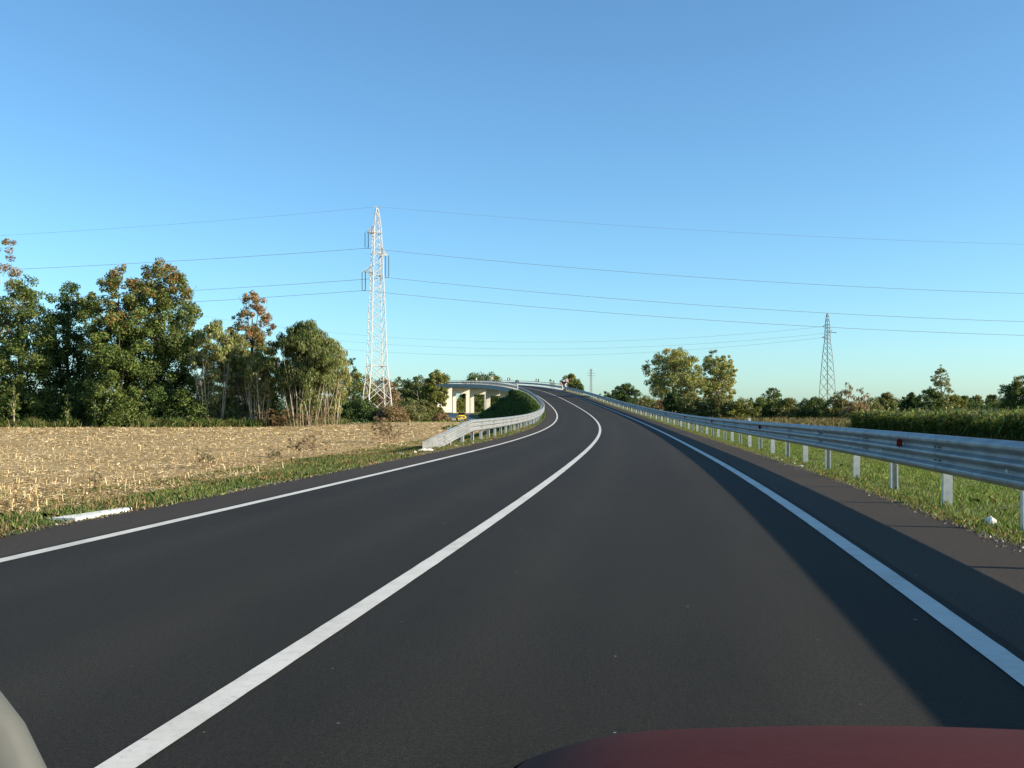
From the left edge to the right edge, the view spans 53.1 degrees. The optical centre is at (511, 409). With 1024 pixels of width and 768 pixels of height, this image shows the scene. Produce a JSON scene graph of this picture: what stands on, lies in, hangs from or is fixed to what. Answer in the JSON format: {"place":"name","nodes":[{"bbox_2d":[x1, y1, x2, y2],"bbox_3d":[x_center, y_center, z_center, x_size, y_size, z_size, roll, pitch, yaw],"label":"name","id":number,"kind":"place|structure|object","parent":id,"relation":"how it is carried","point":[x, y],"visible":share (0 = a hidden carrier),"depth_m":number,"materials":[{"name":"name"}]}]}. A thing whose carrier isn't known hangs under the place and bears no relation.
{"place":"outdoors","nodes":[
{"label":"outdoors","id":0,"kind":"place"},
{"bbox_2d":[0,421,486,515],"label":"stubble field","id":1,"kind":"structure","parent":0,"point":[158,469],"depth_m":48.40,"materials":[{"name":"beige plant"}]},
{"bbox_2d":[7,379,20,424],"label":"sapling","id":2,"kind":"object","parent":1,"relation":"on","point":[11,413],"visible":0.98,"depth_m":108.94,"materials":[{"name":"green plant"}]},
{"bbox_2d":[0,376,39,419],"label":"bush","id":3,"kind":"object","parent":1,"relation":"on","point":[19,412],"visible":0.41,"depth_m":111.62,"materials":[{"name":"green plant"}]},
{"bbox_2d":[0,274,72,420],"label":"broadleaf tree","id":4,"kind":"object","parent":1,"relation":"on","point":[40,364],"visible":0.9,"depth_m":111.89,"materials":[{"name":"green plant"}]},
{"bbox_2d":[20,385,79,421],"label":"bush","id":5,"kind":"object","parent":1,"relation":"on","point":[53,408],"visible":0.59,"depth_m":112.26,"materials":[{"name":"green plant"}]},
{"bbox_2d":[60,394,72,426],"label":"sapling","id":6,"kind":"object","parent":1,"relation":"on","point":[67,416],"visible":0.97,"depth_m":108.93,"materials":[{"name":"green plant"}]},
{"bbox_2d":[52,370,105,419],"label":"bush","id":7,"kind":"object","parent":1,"relation":"on","point":[73,389],"visible":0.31,"depth_m":113.23,"materials":[{"name":"green plant"}]},
{"bbox_2d":[90,396,101,426],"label":"sapling","id":8,"kind":"object","parent":1,"relation":"on","point":[94,415],"visible":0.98,"depth_m":108.86,"materials":[{"name":"green plant"}]},
{"bbox_2d":[75,263,169,422],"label":"broadleaf tree","id":9,"kind":"object","parent":1,"relation":"on","point":[113,362],"visible":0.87,"depth_m":110.41,"materials":[{"name":"green plant"}]},
{"bbox_2d":[91,387,158,427],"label":"bush","id":10,"kind":"object","parent":1,"relation":"on","point":[128,415],"visible":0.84,"depth_m":109.34,"materials":[{"name":"green plant"}]},
{"bbox_2d":[132,374,190,419],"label":"bush","id":11,"kind":"object","parent":1,"relation":"on","point":[156,408],"visible":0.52,"depth_m":112.34,"materials":[{"name":"green plant"}]},
{"bbox_2d":[167,383,218,420],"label":"bush","id":12,"kind":"object","parent":1,"relation":"on","point":[193,409],"visible":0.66,"depth_m":111.67,"materials":[{"name":"green plant"}]},
{"bbox_2d":[196,449,214,467],"bbox_3d":[-9.911,1.535,33.118,0.603,0.714,0.829,0,0,-16],"label":"dry weed","id":13,"kind":"object","parent":1,"relation":"on","point":[203,459],"visible":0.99,"depth_m":32.97,"materials":[{"name":"brown plant"}]},
{"bbox_2d":[186,319,238,420],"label":"willow","id":14,"kind":"object","parent":1,"relation":"on","point":[212,371],"visible":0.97,"depth_m":112.28,"materials":[{"name":"green plant"}]},
{"bbox_2d":[242,348,278,422],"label":"willow","id":15,"kind":"object","parent":1,"relation":"on","point":[259,390],"visible":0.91,"depth_m":111.28,"materials":[{"name":"green plant"}]},
{"bbox_2d":[265,446,284,462],"bbox_3d":[-8.394,1.572,36.099,0.604,0.641,0.765,0,0,-33],"label":"dry weed","id":16,"kind":"object","parent":1,"relation":"on","point":[273,455],"visible":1,"depth_m":35.95,"materials":[{"name":"brown plant"}]},
{"bbox_2d":[244,384,307,425],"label":"bush","id":17,"kind":"object","parent":1,"relation":"on","point":[276,401],"visible":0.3,"depth_m":114.94,"materials":[{"name":"green plant"}]},
{"bbox_2d":[255,408,306,425],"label":"dry weed","id":18,"kind":"object","parent":1,"relation":"on","point":[284,417],"visible":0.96,"depth_m":109.32,"materials":[{"name":"brown plant"}]},
{"bbox_2d":[264,400,337,426],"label":"dry weed","id":19,"kind":"object","parent":1,"relation":"on","point":[296,415],"visible":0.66,"depth_m":110.83,"materials":[{"name":"brown plant"}]},
{"bbox_2d":[265,319,343,426],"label":"willow","id":20,"kind":"object","parent":1,"relation":"on","point":[305,376],"visible":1,"depth_m":110.57,"materials":[{"name":"green plant"}]},
{"bbox_2d":[287,429,329,456],"bbox_3d":[-8.175,1.328,40.665,1.312,1.128,1.489,0,0,-45],"label":"dry weed","id":21,"kind":"object","parent":1,"relation":"on","point":[297,446],"visible":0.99,"depth_m":40.75,"materials":[{"name":"brown plant"}]},
{"bbox_2d":[317,337,352,425],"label":"willow","id":22,"kind":"object","parent":1,"relation":"on","point":[339,392],"visible":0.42,"depth_m":120.35,"materials":[{"name":"green plant"}]},
{"bbox_2d":[371,416,412,442],"bbox_3d":[-7.060,1.115,58.166,1.938,1.554,2.197,0,0,34],"label":"dry weed","id":23,"kind":"object","parent":1,"relation":"on","point":[383,427],"visible":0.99,"depth_m":58.05,"materials":[{"name":"brown plant"}]},
{"bbox_2d":[0,396,546,537],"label":"verge","id":24,"kind":"structure","parent":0,"point":[539,421],"depth_m":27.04,"materials":[{"name":"green plant"}]},
{"bbox_2d":[22,507,131,521],"bbox_3d":[-5.754,1.600,12.695,1.520,0.670,1.300,0,0,8],"label":"drainage chute","id":25,"kind":"object","parent":24,"relation":"in","point":[89,515],"visible":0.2,"depth_m":12.35,"materials":[{"name":"white concrete"}]},
{"bbox_2d":[422,387,544,448],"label":"guard rail","id":26,"kind":"object","parent":24,"relation":"on","point":[450,435],"visible":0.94,"depth_m":47.66,"materials":[{"name":"metal"}]},
{"bbox_2d":[31,411,847,484],"bbox_3d":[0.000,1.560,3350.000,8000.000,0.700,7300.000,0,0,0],"label":"ground","id":27,"kind":"structure","parent":0,"point":[473,415],"depth_m":181.18,"materials":[{"name":"green plant"}]},
{"bbox_2d":[0,238,34,377],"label":"broadleaf tree","id":28,"kind":"object","parent":27,"relation":"on","point":[5,266],"visible":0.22,"depth_m":119.12,"materials":[{"name":"green plant"}]},
{"bbox_2d":[26,281,110,417],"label":"broadleaf tree","id":29,"kind":"object","parent":27,"relation":"on","point":[65,320],"visible":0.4,"depth_m":117.71,"materials":[{"name":"green plant"}]},
{"bbox_2d":[113,256,208,418],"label":"broadleaf tree","id":30,"kind":"object","parent":27,"relation":"on","point":[180,343],"visible":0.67,"depth_m":113.72,"materials":[{"name":"green plant"}]},
{"bbox_2d":[0,415,353,427],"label":"field edge grass","id":31,"kind":"structure","parent":27,"relation":"on","point":[163,422],"depth_m":109.09,"materials":[{"name":"plant"}]},
{"bbox_2d":[203,397,248,419],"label":"bush","id":32,"kind":"object","parent":27,"relation":"on","point":[229,411],"visible":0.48,"depth_m":114.05,"materials":[{"name":"green plant"}]},
{"bbox_2d":[216,332,259,419],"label":"willow","id":33,"kind":"object","parent":27,"relation":"on","point":[238,365],"visible":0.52,"depth_m":114.87,"materials":[{"name":"green plant"}]},
{"bbox_2d":[228,290,279,419],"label":"broadleaf tree","id":34,"kind":"object","parent":27,"relation":"on","point":[253,334],"visible":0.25,"depth_m":121.42,"materials":[{"name":"green plant"}]},
{"bbox_2d":[307,398,351,420],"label":"bush","id":35,"kind":"object","parent":27,"relation":"on","point":[341,405],"visible":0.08,"depth_m":158.25,"materials":[{"name":"green plant"}]},
{"bbox_2d":[346,358,359,400],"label":"birch","id":36,"kind":"object","parent":27,"relation":"on","point":[350,392],"visible":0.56,"depth_m":184.88,"materials":[{"name":"green plant"}]},
{"bbox_2d":[333,370,377,409],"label":"tree","id":37,"kind":"object","parent":27,"relation":"on","point":[357,377],"visible":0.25,"depth_m":188.74,"materials":[{"name":"green plant"}]},
{"bbox_2d":[336,398,383,421],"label":"bush","id":38,"kind":"object","parent":27,"relation":"on","point":[363,410],"visible":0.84,"depth_m":156.38,"materials":[{"name":"green plant"}]},
{"bbox_2d":[362,206,391,407],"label":"power pylon","id":39,"kind":"object","parent":27,"relation":"on","point":[372,233],"visible":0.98,"depth_m":169.72,"materials":[{"name":"white metal"}]},
{"bbox_2d":[10,248,365,269],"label":"power line wire","id":40,"kind":"object","parent":39,"relation":"attached to","point":[198,259],"visible":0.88,"depth_m":169.85,"materials":[{"name":"metal"}]},
{"bbox_2d":[385,207,996,243],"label":"power line wire","id":41,"kind":"object","parent":39,"relation":"attached to","point":[700,230],"visible":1,"depth_m":171.05,"materials":[{"name":"metal"}]},
{"bbox_2d":[364,290,1023,335],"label":"power line wire","id":42,"kind":"object","parent":39,"relation":"attached to","point":[687,318],"visible":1,"depth_m":170.17,"materials":[{"name":"metal"}]},
{"bbox_2d":[367,248,1023,293],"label":"power line wire","id":43,"kind":"object","parent":39,"relation":"attached to","point":[688,276],"visible":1,"depth_m":170.34,"materials":[{"name":"metal"}]},
{"bbox_2d":[394,278,1023,321],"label":"power line wire","id":44,"kind":"object","parent":39,"relation":"attached to","point":[708,305],"visible":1,"depth_m":171.78,"materials":[{"name":"metal"}]},
{"bbox_2d":[364,376,402,410],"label":"tree","id":45,"kind":"object","parent":27,"relation":"on","point":[394,393],"visible":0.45,"depth_m":198.96,"materials":[{"name":"green plant"}]},
{"bbox_2d":[372,404,410,421],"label":"bush","id":46,"kind":"object","parent":27,"relation":"on","point":[392,413],"visible":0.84,"depth_m":154.89,"materials":[{"name":"brown plant"}]},
{"bbox_2d":[389,376,419,405],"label":"tree","id":47,"kind":"object","parent":27,"relation":"on","point":[398,379],"visible":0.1,"depth_m":204.55,"materials":[{"name":"green plant"}]},
{"bbox_2d":[350,420,468,422],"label":"field edge grass","id":48,"kind":"structure","parent":27,"relation":"on","point":[422,421],"depth_m":155.33,"materials":[{"name":"green plant"}]},
{"bbox_2d":[395,398,432,420],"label":"bush","id":49,"kind":"object","parent":27,"relation":"on","point":[410,406],"visible":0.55,"depth_m":158.97,"materials":[{"name":"green plant"}]},
{"bbox_2d":[397,374,437,403],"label":"tree","id":50,"kind":"object","parent":27,"relation":"on","point":[415,390],"visible":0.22,"depth_m":183.82,"materials":[{"name":"green plant"}]},
{"bbox_2d":[416,399,438,420],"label":"bush","id":51,"kind":"object","parent":27,"relation":"on","point":[431,406],"visible":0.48,"depth_m":161.39,"materials":[{"name":"green plant"}]},
{"bbox_2d":[418,370,448,416],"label":"tree","id":52,"kind":"object","parent":27,"relation":"on","point":[430,390],"visible":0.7,"depth_m":177.15,"materials":[{"name":"green plant"}]},
{"bbox_2d":[431,411,451,421],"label":"bush","id":53,"kind":"object","parent":27,"relation":"on","point":[439,416],"visible":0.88,"depth_m":157.43,"materials":[{"name":"brown plant"}]},
{"bbox_2d":[456,397,475,411],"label":"bush","id":54,"kind":"object","parent":27,"relation":"on","point":[460,404],"visible":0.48,"depth_m":442.08,"materials":[{"name":"green plant"}]},
{"bbox_2d":[458,373,483,400],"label":"tree","id":55,"kind":"object","parent":27,"relation":"on","point":[470,378],"visible":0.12,"depth_m":488.56,"materials":[{"name":"green plant"}]},
{"bbox_2d":[393,384,564,412],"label":"road bridge","id":56,"kind":"structure","parent":27,"relation":"on","point":[471,390],"depth_m":370.71,"materials":[{"name":"concrete"}]},
{"bbox_2d":[424,380,517,388],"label":"bridge railing","id":57,"kind":"object","parent":56,"relation":"on","point":[498,383],"visible":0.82,"depth_m":323.03,"materials":[{"name":"metal"}]},
{"bbox_2d":[470,380,562,389],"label":"bridge railing","id":58,"kind":"object","parent":56,"relation":"on","point":[551,385],"visible":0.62,"depth_m":297.84,"materials":[{"name":"metal"}]},
{"bbox_2d":[474,396,483,411],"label":"bush","id":59,"kind":"object","parent":27,"relation":"on","point":[479,405],"visible":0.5,"depth_m":447.06,"materials":[{"name":"green plant"}]},
{"bbox_2d":[465,371,501,401],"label":"tree","id":60,"kind":"object","parent":27,"relation":"on","point":[482,378],"visible":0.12,"depth_m":497.20,"materials":[{"name":"green plant"}]},
{"bbox_2d":[559,373,583,393],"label":"tree","id":61,"kind":"object","parent":27,"relation":"on","point":[570,377],"visible":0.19,"depth_m":328.80,"materials":[{"name":"green plant"}]},
{"bbox_2d":[570,380,583,393],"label":"tree","id":62,"kind":"object","parent":27,"relation":"on","point":[578,385],"visible":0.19,"depth_m":325.85,"materials":[{"name":"green plant"}]},
{"bbox_2d":[614,383,642,408],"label":"tree","id":63,"kind":"object","parent":27,"relation":"on","point":[626,393],"visible":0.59,"depth_m":298.87,"materials":[{"name":"green plant"}]},
{"bbox_2d":[626,395,661,414],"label":"bush","id":64,"kind":"object","parent":27,"relation":"on","point":[644,401],"visible":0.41,"depth_m":258.81,"materials":[{"name":"green plant"}]},
{"bbox_2d":[651,398,676,416],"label":"bush","id":65,"kind":"object","parent":27,"relation":"on","point":[658,406],"visible":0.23,"depth_m":234.09,"materials":[{"name":"green plant"}]},
{"bbox_2d":[660,389,683,412],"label":"tree","id":66,"kind":"object","parent":27,"relation":"on","point":[671,401],"visible":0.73,"depth_m":189.13,"materials":[{"name":"green plant"}]},
{"bbox_2d":[641,347,711,412],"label":"poplar","id":67,"kind":"object","parent":27,"relation":"on","point":[689,378],"visible":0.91,"depth_m":192.90,"materials":[{"name":"green plant"}]},
{"bbox_2d":[676,392,707,415],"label":"bush","id":68,"kind":"object","parent":27,"relation":"on","point":[694,405],"visible":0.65,"depth_m":185.12,"materials":[{"name":"green plant"}]},
{"bbox_2d":[699,394,732,417],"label":"bush","id":69,"kind":"object","parent":27,"relation":"on","point":[717,408],"visible":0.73,"depth_m":182.84,"materials":[{"name":"green plant"}]},
{"bbox_2d":[696,350,737,401],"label":"poplar","id":70,"kind":"object","parent":27,"relation":"on","point":[717,369],"visible":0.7,"depth_m":198.48,"materials":[{"name":"green plant"}]},
{"bbox_2d":[723,397,763,418],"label":"bush","id":71,"kind":"object","parent":27,"relation":"on","point":[738,408],"visible":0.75,"depth_m":180.96,"materials":[{"name":"green plant"}]},
{"bbox_2d":[750,396,778,418],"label":"bush","id":72,"kind":"object","parent":27,"relation":"on","point":[765,407],"visible":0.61,"depth_m":182.90,"materials":[{"name":"green plant"}]},
{"bbox_2d":[761,387,781,409],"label":"tree","id":73,"kind":"object","parent":27,"relation":"on","point":[776,394],"visible":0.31,"depth_m":229.37,"materials":[{"name":"green plant"}]},
{"bbox_2d":[769,396,806,418],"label":"bush","id":74,"kind":"object","parent":27,"relation":"on","point":[788,407],"visible":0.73,"depth_m":180.67,"materials":[{"name":"green plant"}]},
{"bbox_2d":[798,396,830,418],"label":"bush","id":75,"kind":"object","parent":27,"relation":"on","point":[811,411],"visible":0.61,"depth_m":180.94,"materials":[{"name":"green plant"}]},
{"bbox_2d":[819,313,836,407],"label":"power pylon","id":76,"kind":"object","parent":27,"relation":"on","point":[827,335],"visible":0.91,"depth_m":329.51,"materials":[{"name":"grey metal"}]},
{"bbox_2d":[818,395,849,418],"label":"bush","id":77,"kind":"object","parent":27,"relation":"on","point":[834,410],"visible":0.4,"depth_m":177.55,"materials":[{"name":"green plant"}]},
{"bbox_2d":[833,382,857,409],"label":"sapling","id":78,"kind":"object","parent":27,"relation":"on","point":[847,392],"visible":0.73,"depth_m":175.80,"materials":[{"name":"brown plant"}]},
{"bbox_2d":[837,400,868,418],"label":"bush","id":79,"kind":"object","parent":27,"relation":"on","point":[850,406],"visible":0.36,"depth_m":171.55,"materials":[{"name":"brown plant"}]},
{"bbox_2d":[853,386,870,407],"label":"sapling","id":80,"kind":"object","parent":27,"relation":"on","point":[864,395],"visible":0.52,"depth_m":178.01,"materials":[{"name":"brown plant"}]},
{"bbox_2d":[862,396,887,411],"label":"bush","id":81,"kind":"object","parent":27,"relation":"on","point":[877,406],"visible":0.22,"depth_m":189.57,"materials":[{"name":"green plant"}]},
{"bbox_2d":[875,392,899,410],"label":"tree","id":82,"kind":"object","parent":27,"relation":"on","point":[886,398],"visible":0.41,"depth_m":198.97,"materials":[{"name":"green plant"}]},
{"bbox_2d":[897,392,922,411],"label":"tree","id":83,"kind":"object","parent":27,"relation":"on","point":[910,400],"visible":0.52,"depth_m":179.23,"materials":[{"name":"green plant"}]},
{"bbox_2d":[915,386,944,411],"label":"tree","id":84,"kind":"object","parent":27,"relation":"on","point":[931,392],"visible":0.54,"depth_m":162.39,"materials":[{"name":"green plant"}]},
{"bbox_2d":[844,405,1023,441],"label":"standing crop","id":85,"kind":"object","parent":27,"relation":"on","point":[999,424],"visible":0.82,"depth_m":58.14,"materials":[{"name":"green plant"}]},
{"bbox_2d":[930,364,954,410],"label":"tree","id":86,"kind":"object","parent":27,"relation":"on","point":[939,384],"visible":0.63,"depth_m":164.56,"materials":[{"name":"green plant"}]},
{"bbox_2d":[944,394,968,410],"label":"tree","id":87,"kind":"object","parent":27,"relation":"on","point":[955,400],"visible":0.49,"depth_m":208.78,"materials":[{"name":"green plant"}]},
{"bbox_2d":[959,400,989,410],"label":"bush","id":88,"kind":"object","parent":27,"relation":"on","point":[972,406],"visible":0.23,"depth_m":297.87,"materials":[{"name":"green plant"}]},
{"bbox_2d":[980,400,1007,410],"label":"bush","id":89,"kind":"object","parent":27,"relation":"on","point":[994,404],"visible":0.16,"depth_m":239.78,"materials":[{"name":"green plant"}]},
{"bbox_2d":[990,375,1023,411],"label":"tree","id":90,"kind":"object","parent":27,"relation":"on","point":[1013,392],"visible":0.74,"depth_m":149.22,"materials":[{"name":"green plant"}]},
{"bbox_2d":[441,389,545,429],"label":"embankment grass","id":91,"kind":"structure","parent":0,"point":[531,405],"depth_m":193.01,"materials":[{"name":"green plant"}]},
{"bbox_2d":[0,385,1023,767],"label":"road","id":92,"kind":"structure","parent":0,"point":[624,575],"depth_m":6.17,"materials":[{"name":"grey asphalt"}]},
{"bbox_2d":[0,396,557,561],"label":"edge line marking","id":93,"kind":"structure","parent":92,"relation":"on","point":[111,535],"depth_m":12.53,"materials":[{"name":"paint"}]},
{"bbox_2d":[95,389,600,767],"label":"line marking","id":94,"kind":"structure","parent":92,"relation":"on","point":[144,748],"depth_m":5.17,"materials":[{"name":"paint"}]},
{"bbox_2d":[0,691,1023,767],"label":"passenger car","id":95,"kind":"object","parent":92,"relation":"on","point":[841,746],"visible":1,"depth_m":1.17,"materials":[{"name":"red paint"}]},
{"bbox_2d":[529,386,1023,685],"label":"edge line marking","id":96,"kind":"structure","parent":92,"relation":"on","point":[1006,661],"depth_m":7.07,"materials":[{"name":"paint"}]},
{"bbox_2d":[0,391,1023,651],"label":"road shoulder","id":97,"kind":"object","parent":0,"point":[974,575],"visible":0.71,"depth_m":11.25},
{"bbox_2d":[0,427,1023,554],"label":"edge gravel","id":98,"kind":"structure","parent":97,"relation":"on","point":[896,502],"depth_m":13.70,"materials":[{"name":"grey gravel"}]},
{"bbox_2d":[0,0,1023,409],"label":"sky","id":99,"kind":"structure","parent":0,"point":[894,121],"materials":[{"name":"blue"}]},
{"bbox_2d":[666,415,851,426],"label":"dry grass","id":100,"kind":"structure","parent":0,"point":[833,421],"depth_m":129.37,"materials":[{"name":"plant"}]},
{"bbox_2d":[567,391,1023,546],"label":"verge","id":101,"kind":"structure","parent":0,"point":[756,442],"depth_m":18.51,"materials":[{"name":"green plant"}]},
{"bbox_2d":[564,387,1023,529],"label":"guard rail","id":102,"kind":"object","parent":101,"relation":"on","point":[993,461],"visible":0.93,"depth_m":16.01,"materials":[{"name":"metal"}]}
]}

